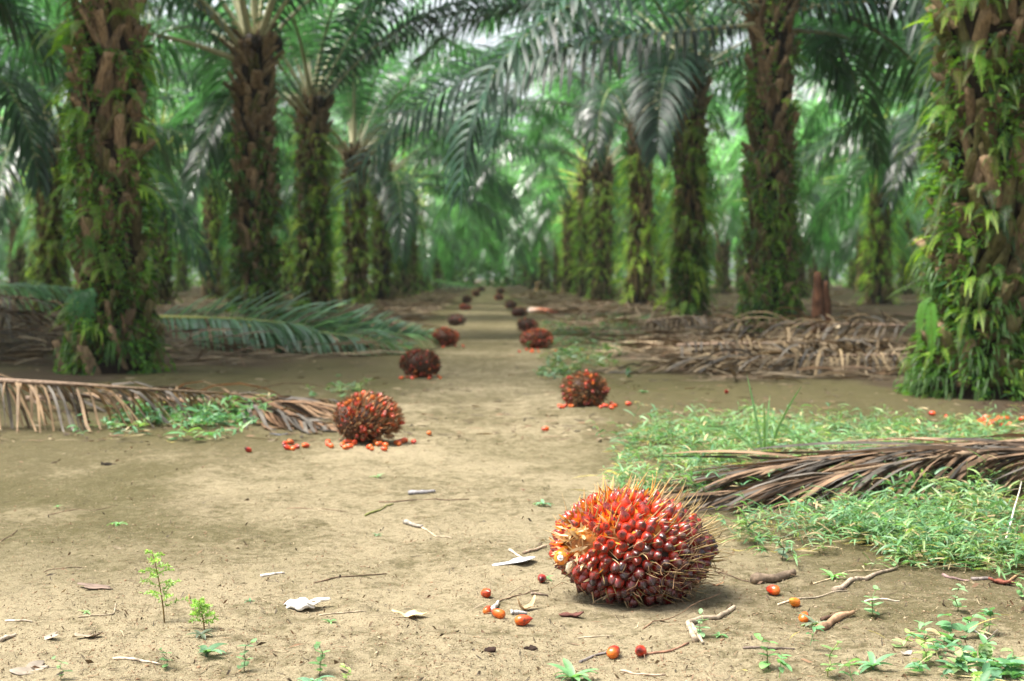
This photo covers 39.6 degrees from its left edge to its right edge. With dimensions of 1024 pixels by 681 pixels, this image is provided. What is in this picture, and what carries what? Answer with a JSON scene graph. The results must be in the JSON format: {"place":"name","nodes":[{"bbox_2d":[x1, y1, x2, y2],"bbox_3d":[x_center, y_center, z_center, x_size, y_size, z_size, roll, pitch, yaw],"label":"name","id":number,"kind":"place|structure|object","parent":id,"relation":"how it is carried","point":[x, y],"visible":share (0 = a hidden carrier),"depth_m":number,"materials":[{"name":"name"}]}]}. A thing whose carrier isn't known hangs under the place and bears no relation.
{"place":"outdoors","nodes":[
{"label":"outdoors","id":0,"kind":"place"},
{"bbox_2d":[0,0,926,278],"label":"sky","id":1,"kind":"structure","parent":0,"point":[482,40],"materials":[{"name":"white"}]},
{"bbox_2d":[0,279,1023,680],"bbox_3d":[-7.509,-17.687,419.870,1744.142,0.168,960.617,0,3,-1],"label":"ground","id":2,"kind":"structure","parent":0,"point":[490,331],"depth_m":4.70,"materials":[{"name":"soil"}]},
{"bbox_2d":[9,660,48,674],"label":"dead leaf","id":3,"kind":"object","parent":2,"relation":"on","point":[24,670],"visible":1,"depth_m":3.08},
{"bbox_2d":[0,317,64,353],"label":"dry frond","id":4,"kind":"object","parent":2,"relation":"on","point":[33,329],"visible":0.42,"depth_m":15.21,"materials":[{"name":"brown plant"}]},
{"bbox_2d":[0,294,69,327],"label":"dry frond","id":5,"kind":"object","parent":2,"relation":"on","point":[8,297],"visible":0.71,"depth_m":18.86,"materials":[{"name":"brown plant"}]},
{"bbox_2d":[0,281,73,318],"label":"green frond","id":6,"kind":"object","parent":2,"relation":"on","point":[42,293],"visible":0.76,"depth_m":21.29,"materials":[{"name":"green plant"}]},
{"bbox_2d":[0,0,74,108],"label":"oil palm","id":7,"kind":"object","parent":2,"relation":"on","point":[22,13],"visible":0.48,"depth_m":16.80,"materials":[{"name":"green plant"}]},
{"bbox_2d":[0,307,76,344],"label":"dry frond","id":8,"kind":"object","parent":2,"relation":"on","point":[16,313],"visible":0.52,"depth_m":16.86,"materials":[{"name":"brown plant"}]},
{"bbox_2d":[0,210,141,286],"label":"oil palm","id":9,"kind":"object","parent":2,"relation":"on","point":[28,241],"visible":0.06,"depth_m":85.51,"materials":[{"name":"green plant"}]},
{"bbox_2d":[0,95,145,296],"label":"oil palm","id":10,"kind":"object","parent":2,"relation":"on","point":[14,269],"visible":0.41,"depth_m":55.10,"materials":[{"name":"green plant"}]},
{"bbox_2d":[0,0,179,375],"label":"oil palm","id":11,"kind":"object","parent":2,"relation":"on","point":[109,142],"visible":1,"depth_m":12.54,"materials":[{"name":"green plant"}]},
{"bbox_2d":[0,0,227,232],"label":"oil palm","id":12,"kind":"object","parent":2,"relation":"on","point":[13,114],"visible":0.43,"depth_m":20.92,"materials":[{"name":"green plant"}]},
{"bbox_2d":[0,0,298,310],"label":"oil palm","id":13,"kind":"object","parent":2,"relation":"on","point":[51,267],"visible":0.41,"depth_m":32.40,"materials":[{"name":"green plant"}]},
{"bbox_2d":[138,548,189,622],"bbox_3d":[-0.859,0.606,3.528,0.129,0.188,0.113,0,3,-1],"label":"weed","id":14,"kind":"object","parent":2,"relation":"on","point":[153,592],"visible":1,"depth_m":3.52,"materials":[{"name":"green plant"}]},
{"bbox_2d":[0,374,339,434],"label":"dry frond","id":15,"kind":"object","parent":2,"relation":"on","point":[55,385],"visible":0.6,"depth_m":7.90,"materials":[{"name":"brown plant"}]},
{"bbox_2d":[67,392,275,441],"bbox_3d":[-1.883,0.390,7.975,1.047,0.203,1.817,0,3,-1],"label":"weed patch","id":16,"kind":"object","parent":2,"relation":"on","point":[198,419],"visible":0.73,"depth_m":8.03,"materials":[{"name":"green plant"}]},
{"bbox_2d":[0,31,343,304],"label":"oil palm","id":17,"kind":"object","parent":2,"relation":"on","point":[162,247],"visible":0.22,"depth_m":41.96,"materials":[{"name":"green plant"}]},
{"bbox_2d":[25,381,344,419],"bbox_3d":[-1.847,0.346,8.979,2.288,0.213,0.888,1,3,13],"label":"dry frond","id":18,"kind":"object","parent":2,"relation":"on","point":[296,406],"visible":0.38,"depth_m":8.86,"materials":[{"name":"brown plant"}]},
{"bbox_2d":[142,172,228,290],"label":"oil palm","id":19,"kind":"object","parent":2,"relation":"on","point":[183,267],"visible":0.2,"depth_m":81.81,"materials":[{"name":"green plant"}]},
{"bbox_2d":[188,596,218,628],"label":"weed","id":20,"kind":"object","parent":2,"relation":"on","point":[200,605],"visible":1,"depth_m":3.44,"materials":[{"name":"green plant"}]},
{"bbox_2d":[198,643,226,656],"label":"weed","id":21,"kind":"object","parent":2,"relation":"on","point":[205,650],"visible":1,"depth_m":3.19,"materials":[{"name":"green plant"}]},
{"bbox_2d":[64,76,372,298],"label":"oil palm","id":22,"kind":"object","parent":2,"relation":"on","point":[211,220],"visible":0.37,"depth_m":50.62,"materials":[{"name":"green plant"}]},
{"bbox_2d":[129,392,337,433],"bbox_3d":[-1.370,0.402,8.383,1.754,0.157,0.918,2,3,40],"label":"dry frond","id":23,"kind":"object","parent":2,"relation":"on","point":[291,419],"visible":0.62,"depth_m":8.16,"materials":[{"name":"brown plant"}]},
{"bbox_2d":[236,638,256,670],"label":"weed","id":24,"kind":"object","parent":2,"relation":"on","point":[244,663],"visible":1,"depth_m":3.08,"materials":[{"name":"green plant"}]},
{"bbox_2d":[169,131,368,274],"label":"oil palm","id":25,"kind":"object","parent":2,"relation":"on","point":[277,225],"visible":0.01,"depth_m":58.26,"materials":[{"name":"green plant"}]},
{"bbox_2d":[178,137,366,293],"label":"oil palm","id":26,"kind":"object","parent":2,"relation":"on","point":[289,287],"visible":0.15,"depth_m":68.37,"materials":[{"name":"green plant"}]},
{"bbox_2d":[3,0,588,315],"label":"oil palm","id":27,"kind":"object","parent":2,"relation":"on","point":[310,101],"visible":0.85,"depth_m":29.07,"materials":[{"name":"green plant"}]},
{"bbox_2d":[156,281,439,352],"bbox_3d":[-2.293,-0.263,15.865,3.267,0.809,1.248,-1,3,-16],"label":"green frond","id":28,"kind":"object","parent":2,"relation":"on","point":[192,320],"visible":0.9,"depth_m":15.78,"materials":[{"name":"green plant"}]},
{"bbox_2d":[0,0,613,325],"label":"oil palm","id":29,"kind":"object","parent":2,"relation":"on","point":[252,169],"visible":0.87,"depth_m":21.14,"materials":[{"name":"green plant"}]},
{"bbox_2d":[284,597,330,610],"bbox_3d":[-0.530,0.673,3.665,0.120,0.028,0.087,0,3,-1],"label":"white scrap","id":30,"kind":"object","parent":2,"relation":"on","point":[300,603],"visible":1,"depth_m":3.64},
{"bbox_2d":[309,642,329,675],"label":"weed","id":31,"kind":"object","parent":2,"relation":"on","point":[321,657],"visible":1,"depth_m":3.04,"materials":[{"name":"green plant"}]},
{"bbox_2d":[224,303,420,355],"bbox_3d":[-2.226,-0.136,15.723,2.443,0.564,0.939,1,3,16],"label":"green frond","id":32,"kind":"object","parent":2,"relation":"on","point":[319,339],"visible":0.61,"depth_m":15.55,"materials":[{"name":"green plant"}]},
{"bbox_2d":[300,378,380,395],"bbox_3d":[-1.222,0.359,10.110,0.608,0.083,2.255,0,3,-8],"label":"weed patch","id":33,"kind":"object","parent":2,"relation":"on","point":[342,389],"visible":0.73,"depth_m":10.46,"materials":[{"name":"green plant"}]},
{"bbox_2d":[144,0,572,306],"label":"oil palm","id":34,"kind":"object","parent":2,"relation":"on","point":[353,105],"visible":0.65,"depth_m":37.71,"materials":[{"name":"green plant"}]},
{"bbox_2d":[330,389,406,443],"bbox_3d":[-0.730,0.384,7.241,0.397,0.275,0.346,-1,3,-12],"label":"fruit bunch","id":35,"kind":"object","parent":2,"relation":"on","point":[363,415],"visible":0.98,"depth_m":7.14,"materials":[{"name":"food"}]},
{"bbox_2d":[194,27,576,299],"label":"oil palm","id":36,"kind":"object","parent":2,"relation":"on","point":[393,229],"visible":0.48,"depth_m":45.55,"materials":[{"name":"green plant"}]},
{"bbox_2d":[275,79,559,297],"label":"oil palm","id":37,"kind":"object","parent":2,"relation":"on","point":[404,289],"visible":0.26,"depth_m":55.32,"materials":[{"name":"green plant"}]},
{"bbox_2d":[332,115,504,294],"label":"oil palm","id":38,"kind":"object","parent":2,"relation":"on","point":[415,257],"visible":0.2,"depth_m":63.55,"materials":[{"name":"green plant"}]},
{"bbox_2d":[398,347,442,376],"bbox_3d":[-0.781,0.181,12.068,0.384,0.263,0.345,0,3,-9],"label":"fruit bunch","id":39,"kind":"object","parent":2,"relation":"on","point":[425,362],"visible":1,"depth_m":11.98,"materials":[{"name":"food"}]},
{"bbox_2d":[330,121,525,292],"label":"oil palm","id":40,"kind":"object","parent":2,"relation":"on","point":[427,267],"visible":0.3,"depth_m":71.50,"materials":[{"name":"green plant"}]},
{"bbox_2d":[335,159,522,290],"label":"oil palm","id":41,"kind":"object","parent":2,"relation":"on","point":[467,243],"visible":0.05,"depth_m":82.66,"materials":[{"name":"green plant"}]},
{"bbox_2d":[369,182,508,288],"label":"oil palm","id":42,"kind":"object","parent":2,"relation":"on","point":[491,257],"visible":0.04,"depth_m":91.23,"materials":[{"name":"green plant"}]},
{"bbox_2d":[368,236,514,288],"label":"oil palm","id":43,"kind":"object","parent":2,"relation":"on","point":[437,273],"visible":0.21,"depth_m":99.89,"materials":[{"name":"green plant"}]},
{"bbox_2d":[431,326,459,346],"bbox_3d":[-0.807,-0.051,17.300,0.377,0.259,0.333,0,3,-2],"label":"fruit bunch","id":44,"kind":"object","parent":2,"relation":"on","point":[445,337],"visible":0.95,"depth_m":17.22,"materials":[{"name":"food"}]},
{"bbox_2d":[447,313,466,325],"bbox_3d":[-0.977,-0.373,25.126,0.367,0.241,0.330,0,3,7],"label":"fruit bunch","id":45,"kind":"object","parent":2,"relation":"on","point":[455,319],"visible":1,"depth_m":25.04,"materials":[{"name":"food"}]},
{"bbox_2d":[0,247,928,287],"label":"thicket","id":46,"kind":"object","parent":2,"relation":"on","point":[516,280],"visible":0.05,"depth_m":128.37,"materials":[{"name":"green plant"}]},
{"bbox_2d":[0,286,931,381],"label":"leaf litter","id":47,"kind":"object","parent":2,"relation":"on","point":[667,343],"visible":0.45,"depth_m":16.42,"materials":[{"name":"plant"}]},
{"bbox_2d":[464,186,553,288],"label":"oil palm","id":48,"kind":"object","parent":2,"relation":"on","point":[532,281],"visible":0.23,"depth_m":98.08,"materials":[{"name":"green plant"}]},
{"bbox_2d":[0,338,1023,680],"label":"plant debris","id":49,"kind":"object","parent":2,"relation":"on","point":[472,534],"visible":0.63,"depth_m":4.09,"materials":[{"name":"brown plant"}]},
{"bbox_2d":[492,556,535,565],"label":"leaf","id":50,"kind":"object","parent":2,"relation":"on","point":[518,560],"visible":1,"depth_m":4.17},
{"bbox_2d":[515,615,532,625],"bbox_3d":[0.029,0.677,3.445,0.045,0.028,0.028,-8,8,-1],"label":"loose fruit","id":51,"kind":"object","parent":2,"relation":"on","point":[521,620],"visible":1,"depth_m":3.44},
{"bbox_2d":[516,317,538,330],"bbox_3d":[0.243,-0.249,22.479,0.385,0.246,0.341,0,3,8],"label":"fruit bunch","id":52,"kind":"object","parent":2,"relation":"on","point":[525,324],"visible":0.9,"depth_m":22.40,"materials":[{"name":"food"}]},
{"bbox_2d":[518,327,553,347],"bbox_3d":[0.292,-0.031,16.904,0.437,0.266,0.394,0,3,-11],"label":"fruit bunch","id":53,"kind":"object","parent":2,"relation":"on","point":[538,337],"visible":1,"depth_m":16.80,"materials":[{"name":"food"}]},
{"bbox_2d":[457,172,620,289],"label":"oil palm","id":54,"kind":"object","parent":2,"relation":"on","point":[545,267],"visible":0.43,"depth_m":89.90,"materials":[{"name":"green plant"}]},
{"bbox_2d":[442,129,673,294],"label":"oil palm","id":55,"kind":"object","parent":2,"relation":"on","point":[566,239],"visible":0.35,"depth_m":63.41,"materials":[{"name":"green plant"}]},
{"bbox_2d":[449,134,669,289],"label":"oil palm","id":56,"kind":"object","parent":2,"relation":"on","point":[506,264],"visible":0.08,"depth_m":74.36,"materials":[{"name":"green plant"}]},
{"bbox_2d":[459,147,662,291],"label":"oil palm","id":57,"kind":"object","parent":2,"relation":"on","point":[556,282],"visible":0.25,"depth_m":81.41,"materials":[{"name":"green plant"}]},
{"bbox_2d":[549,658,598,680],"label":"weed","id":58,"kind":"object","parent":2,"relation":"on","point":[568,670],"visible":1,"depth_m":3.02,"materials":[{"name":"green plant"}]},
{"bbox_2d":[404,12,744,301],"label":"oil palm","id":59,"kind":"object","parent":2,"relation":"on","point":[602,234],"visible":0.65,"depth_m":45.64,"materials":[{"name":"green plant"}]},
{"bbox_2d":[559,369,609,406],"bbox_3d":[0.476,0.311,9.361,0.346,0.258,0.312,0,3,-4],"label":"fruit bunch","id":60,"kind":"object","parent":2,"relation":"on","point":[586,388],"visible":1,"depth_m":9.28,"materials":[{"name":"food"}]},
{"bbox_2d":[433,66,736,296],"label":"oil palm","id":61,"kind":"object","parent":2,"relation":"on","point":[583,179],"visible":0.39,"depth_m":54.57,"materials":[{"name":"green plant"}]},
{"bbox_2d":[527,311,654,378],"bbox_3d":[0.927,-0.151,20.338,2.205,0.217,17.480,0,3,7],"label":"weed patch","id":62,"kind":"object","parent":2,"relation":"on","point":[561,367],"visible":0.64,"depth_m":15.76,"materials":[{"name":"green plant"}]},
{"bbox_2d":[606,645,619,658],"bbox_3d":[0.229,0.698,3.192,0.029,0.029,0.047,5,13,22],"label":"loose fruit","id":63,"kind":"object","parent":2,"relation":"on","point":[613,651],"visible":1,"depth_m":3.17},
{"bbox_2d":[325,0,949,331],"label":"oil palm","id":64,"kind":"object","parent":2,"relation":"on","point":[768,188],"visible":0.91,"depth_m":19.98,"materials":[{"name":"green plant"}]},
{"bbox_2d":[545,472,740,608],"bbox_3d":[0.341,0.517,3.773,0.522,0.369,0.462,0,3,-1],"label":"fruit bunch","id":65,"kind":"object","parent":2,"relation":"on","point":[630,547],"visible":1,"depth_m":3.66,"materials":[{"name":"red plant"}]},
{"bbox_2d":[357,0,935,317],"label":"oil palm","id":66,"kind":"object","parent":2,"relation":"on","point":[684,101],"visible":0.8,"depth_m":27.85,"materials":[{"name":"green plant"}]},
{"bbox_2d":[408,0,900,305],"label":"oil palm","id":67,"kind":"object","parent":2,"relation":"on","point":[641,263],"visible":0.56,"depth_m":36.93,"materials":[{"name":"green plant"}]},
{"bbox_2d":[611,139,749,262],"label":"oil palm","id":68,"kind":"object","parent":2,"relation":"on","point":[714,232],"depth_m":76.81,"materials":[{"name":"green plant"}]},
{"bbox_2d":[646,314,742,333],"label":"dry frond","id":69,"kind":"object","parent":2,"relation":"on","point":[662,319],"visible":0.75,"depth_m":19.20,"materials":[{"name":"brown plant"}]},
{"bbox_2d":[653,187,741,288],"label":"oil palm","id":70,"kind":"object","parent":2,"relation":"on","point":[662,284],"visible":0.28,"depth_m":95.73,"materials":[{"name":"green plant"}]},
{"bbox_2d":[659,172,749,269],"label":"oil palm","id":71,"kind":"object","parent":2,"relation":"on","point":[736,229],"visible":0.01,"depth_m":82.05,"materials":[{"name":"green plant"}]},
{"bbox_2d":[686,605,735,642],"bbox_3d":[0.467,0.686,3.465,0.073,0.026,0.388,1,3,22],"label":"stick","id":72,"kind":"object","parent":2,"relation":"on","point":[693,636],"visible":0.93,"depth_m":3.50,"materials":[{"name":"brown wood"}]},
{"bbox_2d":[613,122,835,293],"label":"oil palm","id":73,"kind":"object","parent":2,"relation":"on","point":[723,244],"visible":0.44,"depth_m":68.81,"materials":[{"name":"green plant"}]},
{"bbox_2d":[730,207,746,287],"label":"oil palm","id":74,"kind":"object","parent":2,"relation":"on","point":[740,250],"visible":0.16,"depth_m":108.81,"materials":[{"name":"green plant"}]},
{"bbox_2d":[568,344,909,377],"bbox_3d":[2.070,0.156,12.461,3.133,0.273,1.465,0,3,-1],"label":"dry frond","id":75,"kind":"object","parent":2,"relation":"on","point":[783,357],"visible":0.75,"depth_m":12.52,"materials":[{"name":"brown plant"}]},
{"bbox_2d":[754,633,777,668],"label":"weed","id":76,"kind":"object","parent":2,"relation":"on","point":[763,664],"visible":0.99,"depth_m":3.05,"materials":[{"name":"green plant"}]},
{"bbox_2d":[750,569,796,584],"bbox_3d":[0.728,0.658,3.957,0.138,0.038,0.036,-1,3,-23],"label":"stick","id":77,"kind":"object","parent":2,"relation":"on","point":[756,578],"visible":1,"depth_m":3.94,"materials":[{"name":"brown wood"}]},
{"bbox_2d":[652,93,917,271],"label":"oil palm","id":78,"kind":"object","parent":2,"relation":"on","point":[835,259],"visible":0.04,"depth_m":61.45,"materials":[{"name":"green plant"}]},
{"bbox_2d":[671,302,908,342],"bbox_3d":[3.341,-0.220,17.510,2.979,0.502,1.515,1,3,12],"label":"dry frond","id":79,"kind":"object","parent":2,"relation":"on","point":[790,323],"visible":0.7,"depth_m":17.34,"materials":[{"name":"brown plant"}]},
{"bbox_2d":[676,327,909,363],"bbox_3d":[3.266,0.038,14.300,3.020,0.349,1.478,-1,3,-21],"label":"dry frond","id":80,"kind":"object","parent":2,"relation":"on","point":[788,342],"visible":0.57,"depth_m":14.23,"materials":[{"name":"brown plant"}]},
{"bbox_2d":[651,63,937,298],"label":"oil palm","id":81,"kind":"object","parent":2,"relation":"on","point":[812,204],"visible":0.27,"depth_m":50.86,"materials":[{"name":"green plant"}]},
{"bbox_2d":[572,399,1023,494],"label":"grass","id":82,"kind":"structure","parent":2,"relation":"on","point":[787,429],"depth_m":7.06,"materials":[{"name":"green plant"}]},
{"bbox_2d":[730,166,893,290],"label":"oil palm","id":83,"kind":"object","parent":2,"relation":"on","point":[817,256],"visible":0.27,"depth_m":78.65,"materials":[{"name":"green plant"}]},
{"bbox_2d":[810,271,832,336],"bbox_3d":[3.987,-0.437,18.331,0.300,0.904,0.150,0,3,-1],"label":"tree stump","id":84,"kind":"object","parent":2,"relation":"on","point":[821,299],"visible":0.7,"depth_m":18.29,"materials":[{"name":"wood"}]},
{"bbox_2d":[706,36,939,304],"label":"oil palm","id":85,"kind":"object","parent":2,"relation":"on","point":[880,289],"visible":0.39,"depth_m":41.87,"materials":[{"name":"green plant"}]},
{"bbox_2d":[626,431,1023,503],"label":"dry frond","id":86,"kind":"object","parent":2,"relation":"on","point":[815,461],"visible":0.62,"depth_m":5.64,"materials":[{"name":"brown plant"}]},
{"bbox_2d":[718,0,940,265],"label":"oil palm","id":87,"kind":"object","parent":2,"relation":"on","point":[901,129],"visible":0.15,"depth_m":33.48,"materials":[{"name":"green plant"}]},
{"bbox_2d":[820,640,842,676],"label":"weed","id":88,"kind":"object","parent":2,"relation":"on","point":[829,668],"visible":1,"depth_m":2.99,"materials":[{"name":"green plant"}]},
{"bbox_2d":[818,258,848,287],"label":"oil palm","id":89,"kind":"object","parent":2,"relation":"on","point":[826,275],"visible":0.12,"depth_m":113.92,"materials":[{"name":"green plant"}]},
{"bbox_2d":[815,610,854,631],"bbox_3d":[0.788,0.680,3.460,0.023,0.032,0.182,2,3,39],"label":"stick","id":90,"kind":"object","parent":2,"relation":"on","point":[833,619],"visible":0.89,"depth_m":3.44,"materials":[{"name":"brown wood"}]},
{"bbox_2d":[662,439,1023,514],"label":"dry frond","id":91,"kind":"object","parent":2,"relation":"on","point":[760,490],"visible":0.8,"depth_m":5.34,"materials":[{"name":"brown plant"}]},
{"bbox_2d":[830,238,894,287],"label":"oil palm","id":92,"kind":"object","parent":2,"relation":"on","point":[835,275],"visible":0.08,"depth_m":92.99,"materials":[{"name":"green plant"}]},
{"bbox_2d":[807,243,919,287],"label":"oil palm","id":93,"kind":"object","parent":2,"relation":"on","point":[852,275],"visible":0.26,"depth_m":104.19,"materials":[{"name":"green plant"}]},
{"bbox_2d":[831,567,897,590],"bbox_3d":[0.988,0.658,3.970,0.018,0.029,0.432,2,3,37],"label":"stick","id":94,"kind":"object","parent":2,"relation":"on","point":[846,583],"visible":0.98,"depth_m":3.93,"materials":[{"name":"brown wood"}]},
{"bbox_2d":[807,149,924,291],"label":"oil palm","id":95,"kind":"object","parent":2,"relation":"on","point":[859,270],"visible":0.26,"depth_m":73.90,"materials":[{"name":"green plant"}]},
{"bbox_2d":[861,585,882,616],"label":"weed","id":96,"kind":"object","parent":2,"relation":"on","point":[875,587],"visible":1,"depth_m":3.51,"materials":[{"name":"green plant"}]},
{"bbox_2d":[851,652,893,672],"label":"weed","id":97,"kind":"object","parent":2,"relation":"on","point":[872,662],"visible":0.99,"depth_m":3.05,"materials":[{"name":"green plant"}]},
{"bbox_2d":[811,108,939,293],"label":"oil palm","id":98,"kind":"object","parent":2,"relation":"on","point":[903,264],"visible":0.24,"depth_m":64.56,"materials":[{"name":"green plant"}]},
{"bbox_2d":[816,23,938,249],"bbox_3d":[11.387,-4.731,24.615,12.273,9.330,10.708,1,3,18],"label":"oil palm","id":99,"kind":"object","parent":2,"relation":"on","point":[833,155],"visible":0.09,"depth_m":27.00,"materials":[{"name":"green plant"}]},
{"bbox_2d":[734,607,1023,680],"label":"weed patch","id":100,"kind":"object","parent":2,"relation":"on","point":[985,650],"visible":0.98,"depth_m":3.10,"materials":[{"name":"green plant"}]},
{"bbox_2d":[862,100,937,263],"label":"oil palm","id":101,"kind":"object","parent":2,"relation":"on","point":[919,183],"visible":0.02,"depth_m":53.53,"materials":[{"name":"green plant"}]},
{"bbox_2d":[905,629,936,663],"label":"weed","id":102,"kind":"object","parent":2,"relation":"on","point":[924,652],"visible":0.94,"depth_m":3.09,"materials":[{"name":"green plant"}]},
{"bbox_2d":[888,0,1023,401],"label":"oil palm","id":103,"kind":"object","parent":2,"relation":"on","point":[969,337],"visible":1,"depth_m":9.84,"materials":[{"name":"green plant"}]},
{"bbox_2d":[961,657,1023,677],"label":"weed","id":104,"kind":"object","parent":2,"relation":"on","point":[996,672],"visible":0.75,"depth_m":3.03,"materials":[{"name":"green plant"}]},
{"bbox_2d":[676,377,801,461],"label":"tall grass","id":105,"kind":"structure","parent":0,"point":[765,432],"depth_m":6.32,"materials":[{"name":"green plant"}]},
{"bbox_2d":[672,444,1023,518],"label":"grass","id":106,"kind":"structure","parent":0,"point":[963,484],"depth_m":5.30,"materials":[{"name":"green plant"}]},
{"bbox_2d":[706,473,1023,579],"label":"grass","id":107,"kind":"structure","parent":0,"point":[909,530],"depth_m":4.48,"materials":[{"name":"green plant"}]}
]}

